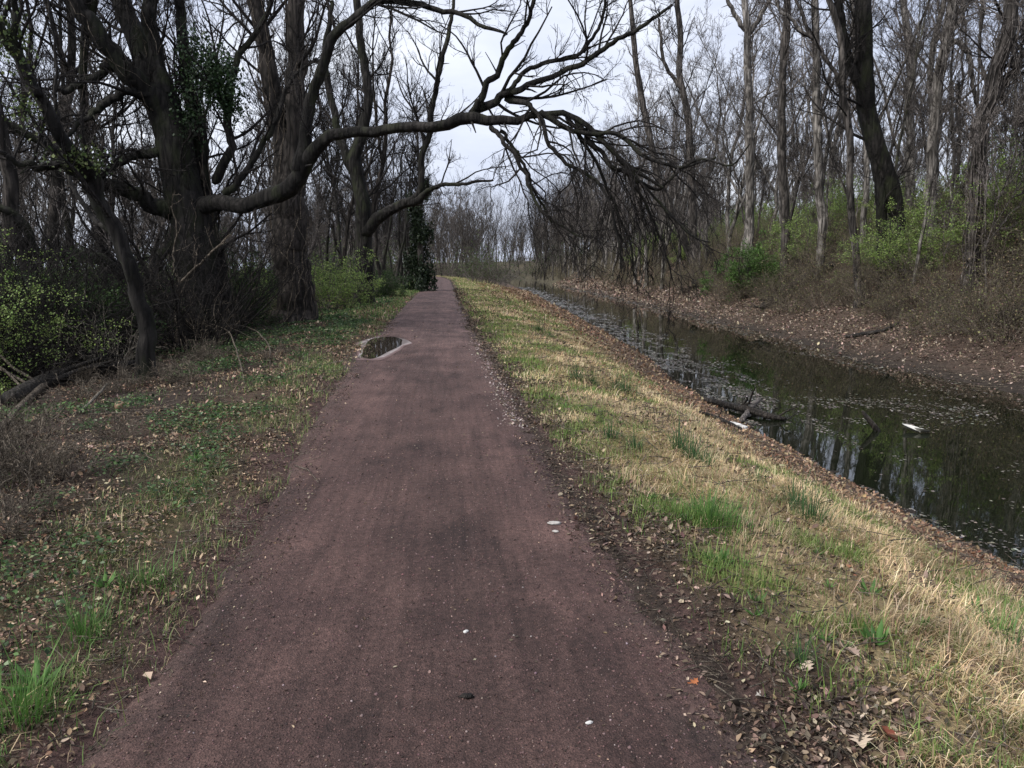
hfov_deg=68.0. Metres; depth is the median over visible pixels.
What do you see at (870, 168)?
sapling
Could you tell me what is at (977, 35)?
bare tree
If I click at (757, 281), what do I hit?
bramble thicket
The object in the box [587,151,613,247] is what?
bare tree
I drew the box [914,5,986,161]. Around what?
bare tree
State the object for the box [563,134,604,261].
bare tree
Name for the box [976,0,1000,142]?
bare tree
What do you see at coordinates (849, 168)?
slender tree
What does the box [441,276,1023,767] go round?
dry grass
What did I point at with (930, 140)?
forked tree
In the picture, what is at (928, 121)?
bare tree
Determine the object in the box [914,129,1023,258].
leafy bush
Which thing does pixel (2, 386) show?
leafy bush
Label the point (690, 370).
floating leaves
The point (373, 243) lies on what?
sapling
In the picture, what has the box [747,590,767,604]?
broadleaf weed
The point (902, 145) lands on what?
bare tree
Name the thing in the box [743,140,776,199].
bare tree
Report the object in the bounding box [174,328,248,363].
dead plant
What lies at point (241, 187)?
bare tree
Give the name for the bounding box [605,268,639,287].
bramble thicket
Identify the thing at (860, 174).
sapling
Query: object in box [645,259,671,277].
bramble thicket
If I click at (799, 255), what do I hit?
bramble thicket
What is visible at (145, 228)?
sapling
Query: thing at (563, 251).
leafy bush
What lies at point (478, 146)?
sky
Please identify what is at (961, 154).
sapling
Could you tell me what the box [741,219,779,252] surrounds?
bramble thicket
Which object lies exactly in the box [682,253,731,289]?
bramble thicket
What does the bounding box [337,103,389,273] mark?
bare tree
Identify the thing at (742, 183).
bare tree
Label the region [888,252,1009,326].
bramble thicket
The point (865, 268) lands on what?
bramble thicket
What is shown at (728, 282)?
bramble thicket
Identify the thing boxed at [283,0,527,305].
crooked tree
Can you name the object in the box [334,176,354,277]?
bare tree
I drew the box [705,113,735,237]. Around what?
bare tree
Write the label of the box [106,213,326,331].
bramble thicket
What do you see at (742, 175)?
bare tree
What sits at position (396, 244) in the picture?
bare tree
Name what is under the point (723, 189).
sapling
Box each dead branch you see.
[0,288,88,427]
[79,384,107,412]
[192,324,244,383]
[218,300,275,367]
[697,405,741,429]
[704,380,804,420]
[739,380,769,421]
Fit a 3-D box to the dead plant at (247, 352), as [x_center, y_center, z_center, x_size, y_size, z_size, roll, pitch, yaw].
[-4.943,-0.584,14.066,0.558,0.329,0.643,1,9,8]
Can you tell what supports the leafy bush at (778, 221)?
on the ground at (690, 641)
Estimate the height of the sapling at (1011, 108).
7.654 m
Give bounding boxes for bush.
[0,228,131,393]
[0,243,170,366]
[68,277,186,352]
[116,227,287,329]
[228,256,287,321]
[234,262,276,311]
[262,257,332,311]
[266,246,342,290]
[270,240,385,309]
[312,228,390,268]
[312,253,355,290]
[315,268,339,299]
[316,245,351,270]
[318,229,393,282]
[347,227,401,276]
[352,260,393,278]
[373,240,431,276]
[374,268,407,298]
[435,233,512,276]
[443,230,533,282]
[443,238,500,281]
[466,252,495,280]
[473,256,526,283]
[509,250,525,265]
[520,258,550,278]
[526,245,564,265]
[548,238,582,260]
[624,234,658,264]
[635,226,677,251]
[667,240,710,262]
[697,214,737,246]
[698,227,803,300]
[711,210,741,239]
[712,207,765,234]
[717,199,770,238]
[730,194,793,242]
[755,201,809,238]
[758,200,870,265]
[768,174,873,239]
[772,179,845,229]
[792,173,903,233]
[811,179,874,229]
[828,216,914,282]
[837,186,965,277]
[855,186,943,244]
[867,201,874,223]
[868,188,922,217]
[870,177,946,208]
[904,162,970,200]
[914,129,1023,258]
[936,174,1013,216]
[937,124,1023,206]
[998,183,1023,225]
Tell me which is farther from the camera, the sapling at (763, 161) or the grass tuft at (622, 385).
the sapling at (763, 161)
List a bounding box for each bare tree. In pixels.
[0,0,46,309]
[0,0,52,122]
[0,0,66,283]
[0,0,173,299]
[3,11,97,275]
[15,0,105,271]
[18,11,129,280]
[48,0,161,274]
[57,0,152,294]
[88,69,171,267]
[97,0,204,127]
[97,136,137,236]
[113,0,201,268]
[132,124,161,251]
[138,0,209,136]
[139,0,247,247]
[149,51,246,213]
[197,0,325,168]
[198,0,340,273]
[205,107,222,183]
[211,124,261,260]
[224,178,251,257]
[236,142,264,261]
[239,74,281,281]
[246,182,264,245]
[284,103,350,296]
[304,28,346,295]
[308,55,401,278]
[308,98,360,258]
[308,186,331,255]
[313,0,402,293]
[313,112,354,280]
[313,114,342,298]
[314,124,353,281]
[316,0,451,213]
[316,58,363,291]
[324,42,416,293]
[325,185,343,261]
[331,114,382,286]
[332,170,355,262]
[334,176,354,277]
[336,185,354,248]
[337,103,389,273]
[364,158,389,252]
[365,159,394,279]
[367,107,409,230]
[369,109,426,278]
[369,187,397,244]
[370,143,413,263]
[378,156,409,272]
[378,204,391,281]
[380,177,396,262]
[381,195,408,268]
[385,118,439,284]
[385,212,402,277]
[387,107,420,283]
[391,212,403,279]
[395,87,429,284]
[397,154,416,273]
[400,132,446,281]
[407,149,439,278]
[421,190,449,274]
[424,183,445,261]
[424,205,456,258]
[428,205,470,265]
[429,180,463,272]
[439,207,463,276]
[444,235,465,262]
[447,187,471,259]
[463,201,492,247]
[478,225,498,263]
[500,228,522,261]
[516,217,526,257]
[532,201,554,251]
[536,176,576,273]
[539,157,564,271]
[542,206,564,275]
[544,179,567,258]
[547,164,572,276]
[551,180,571,266]
[552,178,574,257]
[555,163,594,276]
[557,210,575,276]
[561,176,583,277]
[562,185,594,272]
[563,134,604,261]
[565,131,634,280]
[566,173,619,268]
[567,103,630,269]
[567,144,607,264]
[568,179,604,278]
[571,191,594,264]
[574,163,604,275]
[579,100,659,283]
[582,127,626,247]
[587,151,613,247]
[588,158,610,250]
[595,69,697,236]
[598,84,684,269]
[598,165,620,261]
[599,122,630,277]
[600,121,657,243]
[601,141,631,269]
[603,174,624,241]
[606,168,613,270]
[615,42,741,287]
[615,113,664,269]
[616,137,649,272]
[620,108,666,275]
[624,97,672,241]
[627,89,674,273]
[633,68,692,274]
[639,150,666,286]
[642,98,706,273]
[643,0,788,257]
[644,61,689,233]
[644,116,670,249]
[646,149,662,231]
[647,46,772,254]
[650,102,685,247]
[653,89,731,276]
[660,13,734,288]
[666,48,743,220]
[669,83,711,274]
[677,100,717,247]
[679,0,812,250]
[682,144,726,236]
[683,42,757,228]
[691,0,793,250]
[692,43,765,260]
[705,106,738,232]
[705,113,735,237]
[709,95,757,216]
[712,145,727,236]
[719,71,776,200]
[722,10,834,212]
[725,0,811,274]
[725,129,776,207]
[729,112,811,210]
[736,92,801,188]
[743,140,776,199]
[754,45,796,243]
[756,0,833,215]
[758,87,808,218]
[759,0,881,228]
[762,0,886,217]
[763,41,799,237]
[771,44,852,202]
[776,0,890,270]
[786,89,826,207]
[787,111,839,200]
[802,75,888,198]
[809,90,863,194]
[820,29,852,253]
[821,0,977,253]
[823,29,877,191]
[824,69,898,189]
[834,107,854,184]
[837,0,949,235]
[847,0,965,175]
[850,0,967,167]
[867,35,927,224]
[877,0,1023,202]
[877,1,946,152]
[879,0,986,151]
[880,28,970,179]
[885,0,1020,264]
[885,38,991,179]
[887,107,923,197]
[909,0,1019,225]
[910,0,983,287]
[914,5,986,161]
[915,65,945,184]
[930,0,960,236]
[938,0,1023,43]
[945,0,1022,137]
[946,7,1020,165]
[951,0,1023,126]
[956,0,988,112]
[964,20,1017,180]
[968,0,1023,74]
[973,0,1023,33]
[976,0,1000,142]
[990,8,1023,171]
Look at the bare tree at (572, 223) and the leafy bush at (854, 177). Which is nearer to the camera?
the leafy bush at (854, 177)
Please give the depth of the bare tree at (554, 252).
150.66 m
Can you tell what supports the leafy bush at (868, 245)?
on the ground at (690, 641)
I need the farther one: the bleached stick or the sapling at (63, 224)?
the sapling at (63, 224)
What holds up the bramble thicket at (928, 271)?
on the ground at (690, 641)
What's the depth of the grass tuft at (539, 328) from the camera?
20.98 m
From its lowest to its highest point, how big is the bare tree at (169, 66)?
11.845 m
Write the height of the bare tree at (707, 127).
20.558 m
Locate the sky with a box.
[0,0,1023,269]
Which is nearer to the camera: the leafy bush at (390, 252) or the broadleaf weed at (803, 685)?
the broadleaf weed at (803, 685)
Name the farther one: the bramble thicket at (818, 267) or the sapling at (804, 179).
the sapling at (804, 179)
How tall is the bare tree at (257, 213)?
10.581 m
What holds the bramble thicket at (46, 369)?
on the ground at (690, 641)
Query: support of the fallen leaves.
on the ground at (690, 641)
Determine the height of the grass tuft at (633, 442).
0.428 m
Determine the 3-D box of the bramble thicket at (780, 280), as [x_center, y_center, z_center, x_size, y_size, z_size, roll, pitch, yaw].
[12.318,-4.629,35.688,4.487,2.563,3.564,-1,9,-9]
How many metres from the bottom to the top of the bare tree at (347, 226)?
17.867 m
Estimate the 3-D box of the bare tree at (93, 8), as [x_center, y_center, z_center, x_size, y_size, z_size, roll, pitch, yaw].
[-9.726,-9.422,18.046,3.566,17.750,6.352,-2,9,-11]
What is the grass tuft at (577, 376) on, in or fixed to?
on the ground at (690, 641)
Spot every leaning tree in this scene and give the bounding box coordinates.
[0,0,158,380]
[618,0,693,279]
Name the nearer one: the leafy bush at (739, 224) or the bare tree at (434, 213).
the leafy bush at (739, 224)
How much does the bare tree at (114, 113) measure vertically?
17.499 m
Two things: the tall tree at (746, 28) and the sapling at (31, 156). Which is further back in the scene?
the tall tree at (746, 28)
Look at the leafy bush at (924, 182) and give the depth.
41.36 m
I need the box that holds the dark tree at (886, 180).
[783,0,925,288]
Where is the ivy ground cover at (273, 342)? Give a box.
[0,297,399,675]
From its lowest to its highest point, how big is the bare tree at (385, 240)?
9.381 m
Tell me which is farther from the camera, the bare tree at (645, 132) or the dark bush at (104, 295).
the bare tree at (645, 132)
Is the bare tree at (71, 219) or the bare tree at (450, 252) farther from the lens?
the bare tree at (450, 252)
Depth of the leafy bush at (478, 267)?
124.78 m
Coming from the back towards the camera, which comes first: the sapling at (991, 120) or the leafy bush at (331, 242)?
the leafy bush at (331, 242)
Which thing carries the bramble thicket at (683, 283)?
on the ground at (690, 641)
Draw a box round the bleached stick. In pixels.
[730,421,747,428]
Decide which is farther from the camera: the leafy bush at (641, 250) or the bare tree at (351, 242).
the leafy bush at (641, 250)
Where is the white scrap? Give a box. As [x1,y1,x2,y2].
[903,424,929,431]
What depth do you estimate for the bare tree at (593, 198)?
111.03 m
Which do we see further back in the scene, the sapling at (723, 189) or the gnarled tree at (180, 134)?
the sapling at (723, 189)
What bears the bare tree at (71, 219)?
on the ground at (690, 641)
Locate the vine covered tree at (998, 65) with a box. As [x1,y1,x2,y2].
[933,0,1023,293]
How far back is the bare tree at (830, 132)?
39.23 m
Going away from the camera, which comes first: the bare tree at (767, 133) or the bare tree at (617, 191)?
the bare tree at (767, 133)
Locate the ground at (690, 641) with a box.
[0,227,1023,767]
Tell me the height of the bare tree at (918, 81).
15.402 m
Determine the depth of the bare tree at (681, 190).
60.68 m
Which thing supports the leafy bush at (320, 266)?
on the ground at (690, 641)
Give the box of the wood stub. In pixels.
[861,410,880,431]
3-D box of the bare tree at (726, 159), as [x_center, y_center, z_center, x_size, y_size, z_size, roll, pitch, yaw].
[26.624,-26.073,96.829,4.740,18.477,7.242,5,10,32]
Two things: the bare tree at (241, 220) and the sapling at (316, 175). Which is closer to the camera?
the sapling at (316, 175)
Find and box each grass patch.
[0,613,144,746]
[2,557,175,662]
[57,536,232,613]
[592,474,810,556]
[931,586,1023,644]
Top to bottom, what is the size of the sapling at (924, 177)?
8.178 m
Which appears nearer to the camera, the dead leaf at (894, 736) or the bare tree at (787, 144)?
the dead leaf at (894, 736)
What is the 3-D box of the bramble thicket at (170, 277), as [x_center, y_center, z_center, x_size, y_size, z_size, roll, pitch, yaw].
[-9.452,-2.546,20.294,5.044,3.270,6.115,-7,11,-39]
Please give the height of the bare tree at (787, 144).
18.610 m
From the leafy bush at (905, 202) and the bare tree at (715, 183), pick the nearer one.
the leafy bush at (905, 202)
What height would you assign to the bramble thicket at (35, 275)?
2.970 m
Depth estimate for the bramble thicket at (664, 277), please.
60.34 m
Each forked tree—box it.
[193,0,340,325]
[919,0,1023,264]
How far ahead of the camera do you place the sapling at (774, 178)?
65.13 m
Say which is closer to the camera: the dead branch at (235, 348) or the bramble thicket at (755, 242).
the dead branch at (235, 348)
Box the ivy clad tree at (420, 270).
[390,86,438,291]
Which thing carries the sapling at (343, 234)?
on the ground at (690, 641)
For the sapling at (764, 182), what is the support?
on the ground at (690, 641)
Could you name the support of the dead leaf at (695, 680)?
on the path
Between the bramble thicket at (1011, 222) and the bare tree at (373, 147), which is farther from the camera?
the bare tree at (373, 147)
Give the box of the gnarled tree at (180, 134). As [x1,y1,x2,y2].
[0,0,755,353]
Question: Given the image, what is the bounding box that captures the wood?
[0,49,1017,280]
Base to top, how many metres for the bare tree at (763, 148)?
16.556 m
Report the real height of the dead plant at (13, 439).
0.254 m
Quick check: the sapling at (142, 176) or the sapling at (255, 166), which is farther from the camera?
the sapling at (255, 166)
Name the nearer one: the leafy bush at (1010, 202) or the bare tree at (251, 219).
the leafy bush at (1010, 202)
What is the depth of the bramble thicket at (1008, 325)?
19.45 m
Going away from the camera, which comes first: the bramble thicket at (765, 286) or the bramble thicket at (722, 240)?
the bramble thicket at (765, 286)
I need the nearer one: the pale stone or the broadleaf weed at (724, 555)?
the broadleaf weed at (724, 555)
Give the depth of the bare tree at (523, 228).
267.68 m
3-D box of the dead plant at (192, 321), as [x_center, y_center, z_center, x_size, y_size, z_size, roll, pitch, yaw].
[-6.993,-1.750,16.879,2.485,2.130,3.260,-8,12,-43]
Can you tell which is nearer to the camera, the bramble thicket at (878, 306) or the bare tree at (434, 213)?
the bramble thicket at (878, 306)
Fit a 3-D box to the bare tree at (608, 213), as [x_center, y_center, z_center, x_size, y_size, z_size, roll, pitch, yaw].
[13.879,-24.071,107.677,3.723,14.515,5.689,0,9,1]
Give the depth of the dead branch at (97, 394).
9.69 m
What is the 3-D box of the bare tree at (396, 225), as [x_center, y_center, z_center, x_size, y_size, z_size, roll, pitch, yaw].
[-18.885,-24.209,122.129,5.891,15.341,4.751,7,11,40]
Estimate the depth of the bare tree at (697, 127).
52.92 m
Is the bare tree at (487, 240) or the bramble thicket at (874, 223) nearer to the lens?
the bramble thicket at (874, 223)
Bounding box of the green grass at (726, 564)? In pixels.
[0,276,1023,767]
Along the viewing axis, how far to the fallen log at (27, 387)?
11.80 m
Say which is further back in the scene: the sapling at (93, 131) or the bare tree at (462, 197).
the bare tree at (462, 197)
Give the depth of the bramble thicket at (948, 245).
27.42 m
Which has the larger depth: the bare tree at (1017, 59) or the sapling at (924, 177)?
the sapling at (924, 177)
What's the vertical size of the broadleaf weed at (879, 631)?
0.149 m
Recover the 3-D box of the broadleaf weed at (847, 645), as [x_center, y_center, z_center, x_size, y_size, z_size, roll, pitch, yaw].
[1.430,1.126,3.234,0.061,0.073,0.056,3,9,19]
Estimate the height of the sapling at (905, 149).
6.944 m
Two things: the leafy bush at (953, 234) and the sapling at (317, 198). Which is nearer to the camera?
the leafy bush at (953, 234)
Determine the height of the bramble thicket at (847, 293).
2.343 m
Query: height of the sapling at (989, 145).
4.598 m
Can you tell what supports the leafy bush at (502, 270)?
on the ground at (690, 641)
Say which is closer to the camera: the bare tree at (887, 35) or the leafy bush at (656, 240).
the bare tree at (887, 35)
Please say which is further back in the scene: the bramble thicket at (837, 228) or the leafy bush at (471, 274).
the leafy bush at (471, 274)
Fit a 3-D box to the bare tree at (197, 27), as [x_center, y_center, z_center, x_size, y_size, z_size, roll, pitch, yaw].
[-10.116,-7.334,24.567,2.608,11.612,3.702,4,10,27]
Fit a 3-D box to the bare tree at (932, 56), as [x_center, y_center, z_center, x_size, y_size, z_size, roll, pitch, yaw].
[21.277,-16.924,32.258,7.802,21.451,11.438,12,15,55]
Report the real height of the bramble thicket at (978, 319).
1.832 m
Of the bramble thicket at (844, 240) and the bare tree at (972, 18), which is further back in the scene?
the bramble thicket at (844, 240)
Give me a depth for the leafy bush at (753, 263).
39.92 m
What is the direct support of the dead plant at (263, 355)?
on the ground at (690, 641)
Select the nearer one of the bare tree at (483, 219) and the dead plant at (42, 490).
the dead plant at (42, 490)
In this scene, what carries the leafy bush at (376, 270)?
on the ground at (690, 641)
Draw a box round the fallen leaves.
[0,260,1023,767]
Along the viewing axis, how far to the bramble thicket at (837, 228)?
39.07 m
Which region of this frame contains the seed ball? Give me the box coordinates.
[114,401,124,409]
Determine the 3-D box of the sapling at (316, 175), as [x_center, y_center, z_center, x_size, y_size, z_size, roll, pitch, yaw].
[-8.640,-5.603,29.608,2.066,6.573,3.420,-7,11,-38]
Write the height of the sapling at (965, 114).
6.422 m
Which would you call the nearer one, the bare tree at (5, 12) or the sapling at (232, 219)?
the bare tree at (5, 12)
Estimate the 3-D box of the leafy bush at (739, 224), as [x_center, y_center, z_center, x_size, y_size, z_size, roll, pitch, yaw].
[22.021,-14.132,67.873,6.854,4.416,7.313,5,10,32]
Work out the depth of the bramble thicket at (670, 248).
68.86 m
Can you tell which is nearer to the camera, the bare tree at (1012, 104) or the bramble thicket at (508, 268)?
the bare tree at (1012, 104)
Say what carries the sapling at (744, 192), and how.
on the ground at (690, 641)
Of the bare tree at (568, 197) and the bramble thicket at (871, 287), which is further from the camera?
the bare tree at (568, 197)
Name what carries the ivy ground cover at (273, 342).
on the ground at (690, 641)
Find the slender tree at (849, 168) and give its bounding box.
[780,0,914,308]
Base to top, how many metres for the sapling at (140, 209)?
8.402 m
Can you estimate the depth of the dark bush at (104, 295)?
14.70 m
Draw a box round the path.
[79,275,770,767]
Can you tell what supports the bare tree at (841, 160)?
on the ground at (690, 641)
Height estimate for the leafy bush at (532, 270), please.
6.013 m
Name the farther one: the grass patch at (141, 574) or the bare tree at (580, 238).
the bare tree at (580, 238)
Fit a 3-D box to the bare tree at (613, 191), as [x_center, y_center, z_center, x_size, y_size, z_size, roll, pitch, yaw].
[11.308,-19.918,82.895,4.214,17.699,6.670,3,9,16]
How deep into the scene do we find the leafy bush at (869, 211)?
40.27 m
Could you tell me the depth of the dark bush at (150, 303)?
17.86 m
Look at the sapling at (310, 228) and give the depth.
40.22 m
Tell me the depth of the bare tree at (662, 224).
71.48 m
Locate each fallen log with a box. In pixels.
[0,334,134,406]
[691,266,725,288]
[747,261,834,309]
[845,322,902,337]
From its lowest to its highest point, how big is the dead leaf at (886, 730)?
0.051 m
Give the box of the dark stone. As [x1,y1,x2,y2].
[458,693,474,698]
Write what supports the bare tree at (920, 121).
on the ground at (690, 641)
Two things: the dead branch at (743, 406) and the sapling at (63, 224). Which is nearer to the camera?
the dead branch at (743, 406)
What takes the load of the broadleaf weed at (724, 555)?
on the ground at (690, 641)
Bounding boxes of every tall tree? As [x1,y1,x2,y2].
[640,0,719,279]
[721,0,803,287]
[734,0,835,288]
[775,0,849,279]
[872,0,936,210]
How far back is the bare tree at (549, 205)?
138.84 m
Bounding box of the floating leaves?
[519,287,1023,569]
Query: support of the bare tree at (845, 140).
on the ground at (690, 641)
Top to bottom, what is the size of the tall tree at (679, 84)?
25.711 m
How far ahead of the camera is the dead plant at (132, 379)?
10.82 m
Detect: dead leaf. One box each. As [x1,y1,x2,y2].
[142,672,152,678]
[687,678,698,684]
[800,660,813,670]
[846,647,859,655]
[849,733,873,747]
[881,726,897,741]
[883,732,901,737]
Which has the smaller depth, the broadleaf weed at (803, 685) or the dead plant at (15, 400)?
the broadleaf weed at (803, 685)
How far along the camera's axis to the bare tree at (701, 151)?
70.40 m
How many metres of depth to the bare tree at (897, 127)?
47.22 m
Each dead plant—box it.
[0,391,95,469]
[0,397,87,442]
[0,401,60,435]
[0,407,21,444]
[0,417,74,485]
[0,421,75,478]
[0,428,33,445]
[0,440,101,492]
[0,441,76,491]
[0,459,105,521]
[0,477,77,550]
[1,390,48,408]
[1,433,117,488]
[6,445,65,474]
[39,373,119,401]
[52,289,162,376]
[61,365,107,385]
[62,358,110,384]
[74,407,154,445]
[79,361,154,394]
[105,361,166,387]
[136,355,196,384]
[149,261,270,346]
[152,355,217,384]
[156,352,176,367]
[157,371,193,385]
[167,339,224,363]
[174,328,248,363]
[181,337,223,357]
[231,344,263,357]
[247,348,280,361]
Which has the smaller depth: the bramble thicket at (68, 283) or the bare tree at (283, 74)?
the bramble thicket at (68, 283)
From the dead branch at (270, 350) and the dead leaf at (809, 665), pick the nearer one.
the dead leaf at (809, 665)
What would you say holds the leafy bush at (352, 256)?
on the ground at (690, 641)
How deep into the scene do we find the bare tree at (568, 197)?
130.60 m
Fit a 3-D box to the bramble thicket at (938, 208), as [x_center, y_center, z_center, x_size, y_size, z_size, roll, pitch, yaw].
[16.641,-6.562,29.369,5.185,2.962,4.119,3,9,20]
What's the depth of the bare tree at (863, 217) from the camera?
34.42 m
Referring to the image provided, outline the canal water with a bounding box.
[499,278,1023,569]
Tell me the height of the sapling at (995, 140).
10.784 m
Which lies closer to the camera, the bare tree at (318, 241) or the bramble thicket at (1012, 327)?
the bramble thicket at (1012, 327)
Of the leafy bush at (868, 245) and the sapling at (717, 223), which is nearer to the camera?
the leafy bush at (868, 245)
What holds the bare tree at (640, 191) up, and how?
on the ground at (690, 641)
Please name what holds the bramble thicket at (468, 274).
on the ground at (690, 641)
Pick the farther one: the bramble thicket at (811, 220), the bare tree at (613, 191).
the bare tree at (613, 191)
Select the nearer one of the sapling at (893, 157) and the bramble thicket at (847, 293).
the bramble thicket at (847, 293)
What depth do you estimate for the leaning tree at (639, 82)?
54.37 m
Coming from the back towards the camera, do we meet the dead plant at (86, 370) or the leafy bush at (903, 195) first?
the leafy bush at (903, 195)
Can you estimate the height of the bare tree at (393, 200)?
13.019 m
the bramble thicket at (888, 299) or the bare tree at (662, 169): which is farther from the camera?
the bare tree at (662, 169)
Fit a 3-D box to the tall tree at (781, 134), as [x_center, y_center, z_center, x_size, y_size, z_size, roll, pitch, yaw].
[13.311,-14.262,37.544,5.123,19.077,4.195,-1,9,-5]
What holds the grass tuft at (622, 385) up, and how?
on the ground at (690, 641)
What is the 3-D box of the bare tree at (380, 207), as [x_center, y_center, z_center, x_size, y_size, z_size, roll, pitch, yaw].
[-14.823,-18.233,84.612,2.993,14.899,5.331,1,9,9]
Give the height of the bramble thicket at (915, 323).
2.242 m
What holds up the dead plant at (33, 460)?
on the ground at (690, 641)
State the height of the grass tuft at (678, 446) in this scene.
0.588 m
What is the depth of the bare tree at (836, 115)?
40.19 m
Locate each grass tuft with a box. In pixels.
[526,318,544,331]
[565,360,596,384]
[586,368,601,384]
[594,407,627,441]
[602,357,621,387]
[603,358,636,395]
[618,409,654,450]
[620,379,643,397]
[642,411,709,451]
[669,416,718,461]
[686,431,729,469]
[731,454,777,485]
[770,450,829,511]
[774,620,834,674]
[781,469,849,531]
[974,588,1023,665]
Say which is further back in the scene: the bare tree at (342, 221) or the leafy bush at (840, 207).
the bare tree at (342, 221)
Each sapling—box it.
[0,58,51,245]
[0,76,41,259]
[0,169,40,259]
[0,178,32,249]
[12,125,72,236]
[12,143,86,250]
[24,102,74,244]
[27,201,81,265]
[40,32,130,269]
[53,83,128,299]
[58,110,158,256]
[95,163,146,254]
[108,159,169,270]
[111,142,147,261]
[115,166,160,248]
[126,158,163,245]
[140,165,166,261]
[156,192,231,349]
[187,117,236,235]
[212,24,305,297]
[215,165,251,235]
[219,178,240,262]
[220,211,246,266]
[234,226,263,262]
[241,231,264,258]
[244,153,273,272]
[258,172,322,264]
[260,215,271,267]
[306,172,337,252]
[308,214,322,299]
[308,215,333,256]
[320,168,355,289]
[336,195,354,260]
[351,230,382,258]
[375,226,393,268]
[684,146,716,266]
[697,138,724,235]
[710,171,734,219]
[710,208,723,234]
[733,150,767,209]
[733,193,759,214]
[743,127,774,214]
[754,144,778,243]
[756,164,775,209]
[775,106,810,213]
[784,117,832,262]
[789,163,813,203]
[795,161,831,262]
[798,150,846,210]
[808,105,846,222]
[827,66,894,242]
[843,139,863,195]
[853,123,888,193]
[853,148,873,187]
[854,147,871,192]
[884,126,911,209]
[895,47,970,258]
[896,119,923,196]
[902,123,927,239]
[915,148,945,203]
[916,89,968,180]
[925,166,968,284]
[941,80,972,176]
[948,87,1023,297]
[948,126,970,170]
[967,136,1007,179]
[987,83,1022,172]
[988,86,1023,198]
[994,30,1023,180]
[996,142,1021,178]
[1009,0,1023,163]
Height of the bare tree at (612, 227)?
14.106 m
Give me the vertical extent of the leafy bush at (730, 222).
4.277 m
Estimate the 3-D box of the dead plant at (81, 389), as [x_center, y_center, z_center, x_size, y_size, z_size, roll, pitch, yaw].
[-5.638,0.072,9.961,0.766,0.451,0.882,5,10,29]
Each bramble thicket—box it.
[0,183,260,336]
[0,188,236,371]
[0,211,202,381]
[0,227,237,362]
[0,283,134,391]
[1,239,112,313]
[2,202,224,360]
[17,153,357,353]
[69,243,244,336]
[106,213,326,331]
[144,217,345,318]
[155,279,291,343]
[257,291,276,320]
[433,253,470,276]
[449,258,492,280]
[456,254,532,285]
[474,252,528,281]
[515,251,536,264]
[558,245,610,280]
[590,264,610,280]
[594,233,638,256]
[595,261,627,282]
[601,267,621,281]
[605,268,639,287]
[606,258,638,278]
[618,264,642,279]
[635,239,676,270]
[641,266,670,291]
[644,253,702,294]
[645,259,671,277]
[648,265,688,287]
[678,220,758,267]
[680,257,710,277]
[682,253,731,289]
[689,269,726,291]
[690,271,751,307]
[700,240,741,273]
[702,261,747,293]
[703,215,741,252]
[703,220,769,267]
[710,226,742,259]
[713,268,771,305]
[722,245,779,272]
[725,239,799,278]
[726,264,807,310]
[729,230,777,256]
[729,268,787,295]
[733,200,803,248]
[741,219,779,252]
[741,268,804,302]
[742,257,848,316]
[755,229,797,255]
[760,239,862,293]
[764,254,877,318]
[768,226,841,279]
[770,203,869,254]
[789,228,849,260]
[790,199,843,245]
[796,221,875,267]
[797,249,840,276]
[801,256,886,311]
[813,210,871,246]
[814,237,928,307]
[827,238,922,288]
[829,208,873,250]
[837,199,912,235]
[838,275,918,319]
[849,254,876,284]
[850,256,941,322]
[858,196,922,234]
[870,177,987,240]
[872,220,941,253]
[873,273,995,344]
[882,240,971,309]
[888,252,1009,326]
[895,256,1023,351]
[905,179,966,233]
[920,170,1023,268]
[922,279,1023,339]
[923,221,996,265]
[929,247,1023,335]
[931,220,964,257]
[951,205,1023,285]
[960,163,1023,246]
[961,227,1023,282]
[976,228,1023,312]
[985,254,1023,323]
[990,189,1023,240]
[998,317,1022,337]
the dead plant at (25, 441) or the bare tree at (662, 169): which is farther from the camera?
the bare tree at (662, 169)
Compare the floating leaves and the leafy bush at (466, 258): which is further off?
the leafy bush at (466, 258)
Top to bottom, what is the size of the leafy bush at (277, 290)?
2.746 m
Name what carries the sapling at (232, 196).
on the ground at (690, 641)
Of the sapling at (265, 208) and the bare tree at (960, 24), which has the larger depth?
the sapling at (265, 208)
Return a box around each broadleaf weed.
[1,656,63,690]
[87,570,115,586]
[189,451,201,462]
[705,548,733,564]
[743,607,763,614]
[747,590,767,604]
[787,677,808,691]
[815,630,836,640]
[822,578,836,589]
[840,638,854,649]
[855,578,883,594]
[858,619,889,644]
[910,612,929,630]
[966,595,992,611]
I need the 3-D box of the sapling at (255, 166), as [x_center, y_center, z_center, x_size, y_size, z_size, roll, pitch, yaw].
[-8.920,-7.581,28.508,2.880,10.859,3.664,6,11,35]
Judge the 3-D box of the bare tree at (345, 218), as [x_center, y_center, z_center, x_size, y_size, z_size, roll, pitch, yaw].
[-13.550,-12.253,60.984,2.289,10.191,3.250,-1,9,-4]
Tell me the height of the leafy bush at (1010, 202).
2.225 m
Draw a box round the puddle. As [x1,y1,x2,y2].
[355,334,411,360]
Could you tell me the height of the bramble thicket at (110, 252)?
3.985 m
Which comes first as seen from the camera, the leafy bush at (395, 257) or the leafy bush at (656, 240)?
the leafy bush at (656, 240)
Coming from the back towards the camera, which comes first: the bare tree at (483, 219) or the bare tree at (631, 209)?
the bare tree at (483, 219)
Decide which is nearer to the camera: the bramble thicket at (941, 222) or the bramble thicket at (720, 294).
the bramble thicket at (941, 222)
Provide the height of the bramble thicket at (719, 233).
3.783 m
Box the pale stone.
[547,521,560,524]
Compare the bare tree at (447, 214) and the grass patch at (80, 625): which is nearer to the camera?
the grass patch at (80, 625)
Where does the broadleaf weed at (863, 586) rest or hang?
on the ground at (690, 641)

